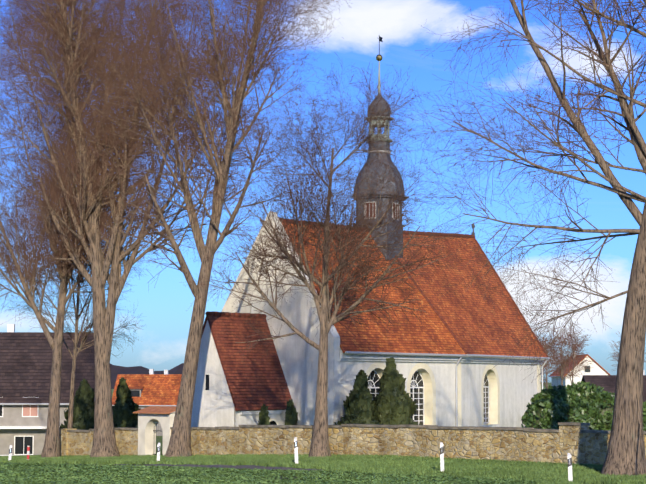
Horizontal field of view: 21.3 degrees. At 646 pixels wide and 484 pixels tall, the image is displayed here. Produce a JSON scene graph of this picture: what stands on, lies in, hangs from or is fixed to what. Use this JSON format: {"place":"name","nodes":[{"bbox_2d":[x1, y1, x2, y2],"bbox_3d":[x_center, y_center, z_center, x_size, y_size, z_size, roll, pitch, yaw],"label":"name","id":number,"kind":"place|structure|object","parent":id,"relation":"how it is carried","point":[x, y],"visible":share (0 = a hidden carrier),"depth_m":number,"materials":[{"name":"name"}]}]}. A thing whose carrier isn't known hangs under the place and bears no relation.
{"place":"outdoors","nodes":[
{"label":"outdoors","id":0,"kind":"place"},
{"bbox_2d":[110,363,183,388],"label":"hill","id":1,"kind":"structure","parent":0,"point":[115,370],"depth_m":1594.55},
{"bbox_2d":[0,462,551,483],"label":"crop field","id":2,"kind":"structure","parent":0,"point":[35,473],"depth_m":45.28,"materials":[{"name":"green plant"}]},
{"bbox_2d":[12,383,551,483],"bbox_3d":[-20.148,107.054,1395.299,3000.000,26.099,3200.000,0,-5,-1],"label":"ground","id":3,"kind":"structure","parent":0,"point":[159,439],"depth_m":63.28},
{"bbox_2d":[8,445,11,459],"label":"road post","id":4,"kind":"object","parent":3,"relation":"on","point":[10,451],"visible":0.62,"depth_m":75.76,"materials":[{"name":"white plastic"}]},
{"bbox_2d":[27,446,29,458],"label":"striped bollard","id":5,"kind":"object","parent":3,"relation":"on","point":[28,451],"visible":0.62,"depth_m":77.54,"materials":[{"name":"red plastic"}]},
{"bbox_2d":[0,324,94,455],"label":"house","id":6,"kind":"structure","parent":3,"relation":"on","point":[25,368],"depth_m":119.63,"materials":[{"name":"tile"}]},
{"bbox_2d":[0,426,46,428],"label":"ledge","id":7,"kind":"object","parent":6,"relation":"attached to","point":[23,427],"depth_m":117.36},
{"bbox_2d":[60,379,94,429],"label":"conifer hedge","id":8,"kind":"object","parent":3,"relation":"on","point":[83,410],"visible":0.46,"depth_m":106.25,"materials":[{"name":"green plant"}]},
{"bbox_2d":[0,77,170,427],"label":"lime tree","id":9,"kind":"object","parent":3,"relation":"on","point":[76,337],"visible":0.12,"depth_m":86.45,"materials":[{"name":"brown plant"}]},
{"bbox_2d":[0,0,191,456],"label":"lime tree","id":10,"kind":"object","parent":3,"relation":"on","point":[51,447],"visible":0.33,"depth_m":83.29,"materials":[{"name":"brown plant"}]},
{"bbox_2d":[112,377,140,427],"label":"conifer hedge","id":11,"kind":"object","parent":3,"relation":"on","point":[124,407],"visible":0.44,"depth_m":98.50,"materials":[{"name":"green plant"}]},
{"bbox_2d":[0,0,274,457],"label":"lime tree","id":12,"kind":"object","parent":3,"relation":"on","point":[86,166],"visible":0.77,"depth_m":80.48,"materials":[{"name":"brown plant"}]},
{"bbox_2d":[112,370,181,435],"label":"orange house","id":13,"kind":"structure","parent":3,"relation":"on","point":[160,389],"depth_m":216.35,"materials":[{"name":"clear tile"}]},
{"bbox_2d":[129,369,153,396],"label":"dormer window","id":14,"kind":"structure","parent":13,"relation":"attached to","point":[136,391],"depth_m":215.40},
{"bbox_2d":[157,443,159,460],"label":"road post","id":15,"kind":"object","parent":3,"relation":"on","point":[158,451],"visible":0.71,"depth_m":67.92,"materials":[{"name":"white plastic"}]},
{"bbox_2d":[54,0,351,456],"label":"lime tree","id":16,"kind":"object","parent":3,"relation":"on","point":[179,445],"visible":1,"depth_m":76.94,"materials":[{"name":"brown plant"}]},
{"bbox_2d":[191,320,285,426],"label":"annex walls","id":17,"kind":"structure","parent":3,"relation":"on","point":[213,405],"depth_m":83.53,"materials":[{"name":"white paint"}]},
{"bbox_2d":[201,313,264,337],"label":"annex roof","id":18,"kind":"structure","parent":17,"relation":"attached to","point":[205,322],"depth_m":83.97,"materials":[{"name":"tile"}]},
{"bbox_2d":[206,314,294,410],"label":"annex roof","id":19,"kind":"structure","parent":17,"relation":"attached to","point":[257,384],"depth_m":84.55,"materials":[{"name":"tile"}]},
{"bbox_2d":[205,311,265,317],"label":"annex ridge tiles","id":20,"kind":"object","parent":19,"relation":"on","point":[214,313],"visible":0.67,"depth_m":85.35,"materials":[{"name":"brown tile"}]},
{"bbox_2d":[258,404,270,424],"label":"thuja","id":21,"kind":"object","parent":3,"relation":"on","point":[264,418],"visible":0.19,"depth_m":83.12,"materials":[{"name":"green plant"}]},
{"bbox_2d":[284,399,297,424],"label":"thuja","id":22,"kind":"object","parent":3,"relation":"on","point":[291,414],"visible":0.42,"depth_m":84.65,"materials":[{"name":"green plant"}]},
{"bbox_2d":[294,437,297,463],"bbox_3d":[-0.962,7.739,61.973,0.126,1.370,0.107,-2,-7,-1],"label":"road post","id":23,"kind":"object","parent":3,"relation":"on","point":[296,449],"visible":0.79,"depth_m":61.96,"materials":[{"name":"white plastic"}]},
{"bbox_2d":[0,453,645,483],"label":"verge grass","id":24,"kind":"structure","parent":3,"relation":"on","point":[540,472],"depth_m":61.52,"materials":[{"name":"green plant"}]},
{"bbox_2d":[181,54,478,456],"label":"bare tree","id":25,"kind":"object","parent":3,"relation":"on","point":[320,446],"visible":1,"depth_m":69.99,"materials":[{"name":"brown plant"}]},
{"bbox_2d":[221,211,471,426],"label":"church wall","id":26,"kind":"structure","parent":3,"relation":"on","point":[433,385],"depth_m":86.68,"materials":[{"name":"paint"}]},
{"bbox_2d":[282,223,464,353],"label":"church roof","id":27,"kind":"structure","parent":26,"relation":"on","point":[436,337],"depth_m":89.76,"materials":[{"name":"tile"}]},
{"bbox_2d":[351,35,406,259],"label":"church tower","id":28,"kind":"structure","parent":26,"relation":"on","point":[379,57],"depth_m":94.16,"materials":[{"name":"stone"}]},
{"bbox_2d":[60,406,645,464],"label":"churchyard wall","id":29,"kind":"structure","parent":3,"relation":"on","point":[581,443],"depth_m":68.36,"materials":[{"name":"stone"}]},
{"bbox_2d":[334,370,383,424],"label":"thuja","id":30,"kind":"object","parent":3,"relation":"on","point":[359,404],"visible":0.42,"depth_m":83.43,"materials":[{"name":"green plant"}]},
{"bbox_2d":[372,357,420,424],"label":"thuja","id":31,"kind":"object","parent":3,"relation":"on","point":[395,404],"visible":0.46,"depth_m":85.25,"materials":[{"name":"green plant"}]},
{"bbox_2d":[440,442,443,471],"bbox_3d":[3.935,7.312,56.698,0.126,1.370,0.107,-1,-3,-1],"label":"road post","id":32,"kind":"object","parent":3,"relation":"on","point":[442,456],"visible":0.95,"depth_m":56.66,"materials":[{"name":"white plastic"}]},
{"bbox_2d":[461,354,549,426],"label":"church wall","id":33,"kind":"structure","parent":3,"relation":"on","point":[501,393],"depth_m":97.44,"materials":[{"name":"paint"}]},
{"bbox_2d":[279,218,547,356],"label":"roof ridge tiles","id":34,"kind":"object","parent":33,"relation":"on","point":[435,310],"visible":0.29,"depth_m":98.37,"materials":[{"name":"orange tile"}]},
{"bbox_2d":[398,234,545,356],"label":"church roof","id":35,"kind":"structure","parent":33,"relation":"on","point":[474,323],"depth_m":98.85,"materials":[{"name":"tile"}]},
{"bbox_2d":[386,0,645,475],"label":"roadside tree","id":36,"kind":"object","parent":3,"relation":"on","point":[621,458],"visible":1,"depth_m":54.90,"materials":[{"name":"brown plant"}]},
{"bbox_2d":[532,319,563,377],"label":"tree","id":37,"kind":"object","parent":3,"relation":"on","point":[543,345],"visible":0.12,"depth_m":199.18,"materials":[{"name":"brown plant"}]},
{"bbox_2d":[536,327,570,387],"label":"tree","id":38,"kind":"object","parent":3,"relation":"on","point":[546,385],"visible":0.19,"depth_m":229.05,"materials":[{"name":"brown plant"}]},
{"bbox_2d":[541,326,587,385],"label":"tree","id":39,"kind":"object","parent":3,"relation":"on","point":[563,358],"visible":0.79,"depth_m":214.43,"materials":[{"name":"brown plant"}]},
{"bbox_2d":[521,381,614,429],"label":"laurel shrub","id":40,"kind":"object","parent":3,"relation":"on","point":[592,404],"visible":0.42,"depth_m":68.47,"materials":[{"name":"green plant"}]},
{"bbox_2d":[567,453,572,480],"bbox_3d":[7.167,6.810,49.753,0.126,1.370,0.107,-2,-4,-1],"label":"road post","id":41,"kind":"object","parent":3,"relation":"on","point":[569,460],"visible":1,"depth_m":49.73,"materials":[{"name":"white plastic"}]},
{"bbox_2d":[553,325,594,384],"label":"tree","id":42,"kind":"object","parent":3,"relation":"on","point":[578,347],"visible":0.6,"depth_m":248.81,"materials":[{"name":"brown plant"}]},
{"bbox_2d":[548,351,609,394],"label":"house","id":43,"kind":"structure","parent":3,"relation":"on","point":[597,369],"depth_m":293.54,"materials":[{"name":"plaster"},{"name":"clay roof tiles"},{"name":"glass"}]},
{"bbox_2d":[581,370,645,401],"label":"house","id":44,"kind":"structure","parent":3,"relation":"on","point":[607,383],"depth_m":198.20,"materials":[{"name":"brown tile"}]},
{"bbox_2d":[609,331,645,370],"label":"tree","id":45,"kind":"object","parent":3,"relation":"on","point":[614,356],"visible":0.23,"depth_m":270.13,"materials":[{"name":"brown plant"}]},
{"bbox_2d":[610,401,645,430],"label":"laurel shrub","id":46,"kind":"object","parent":3,"relation":"on","point":[644,416],"visible":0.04,"depth_m":64.72,"materials":[{"name":"green plant"}]},
{"bbox_2d":[636,422,640,475],"bbox_3d":[10.018,6.638,54.447,0.042,1.859,0.439,-3,-5,33],"label":"tree stake","id":47,"kind":"object","parent":3,"relation":"on","point":[638,448],"visible":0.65,"depth_m":54.46,"materials":[{"name":"brown wood"}]},
{"bbox_2d":[0,0,645,382],"label":"sky","id":48,"kind":"structure","parent":0,"point":[165,319],"materials":[{"name":"blue"}]}
]}

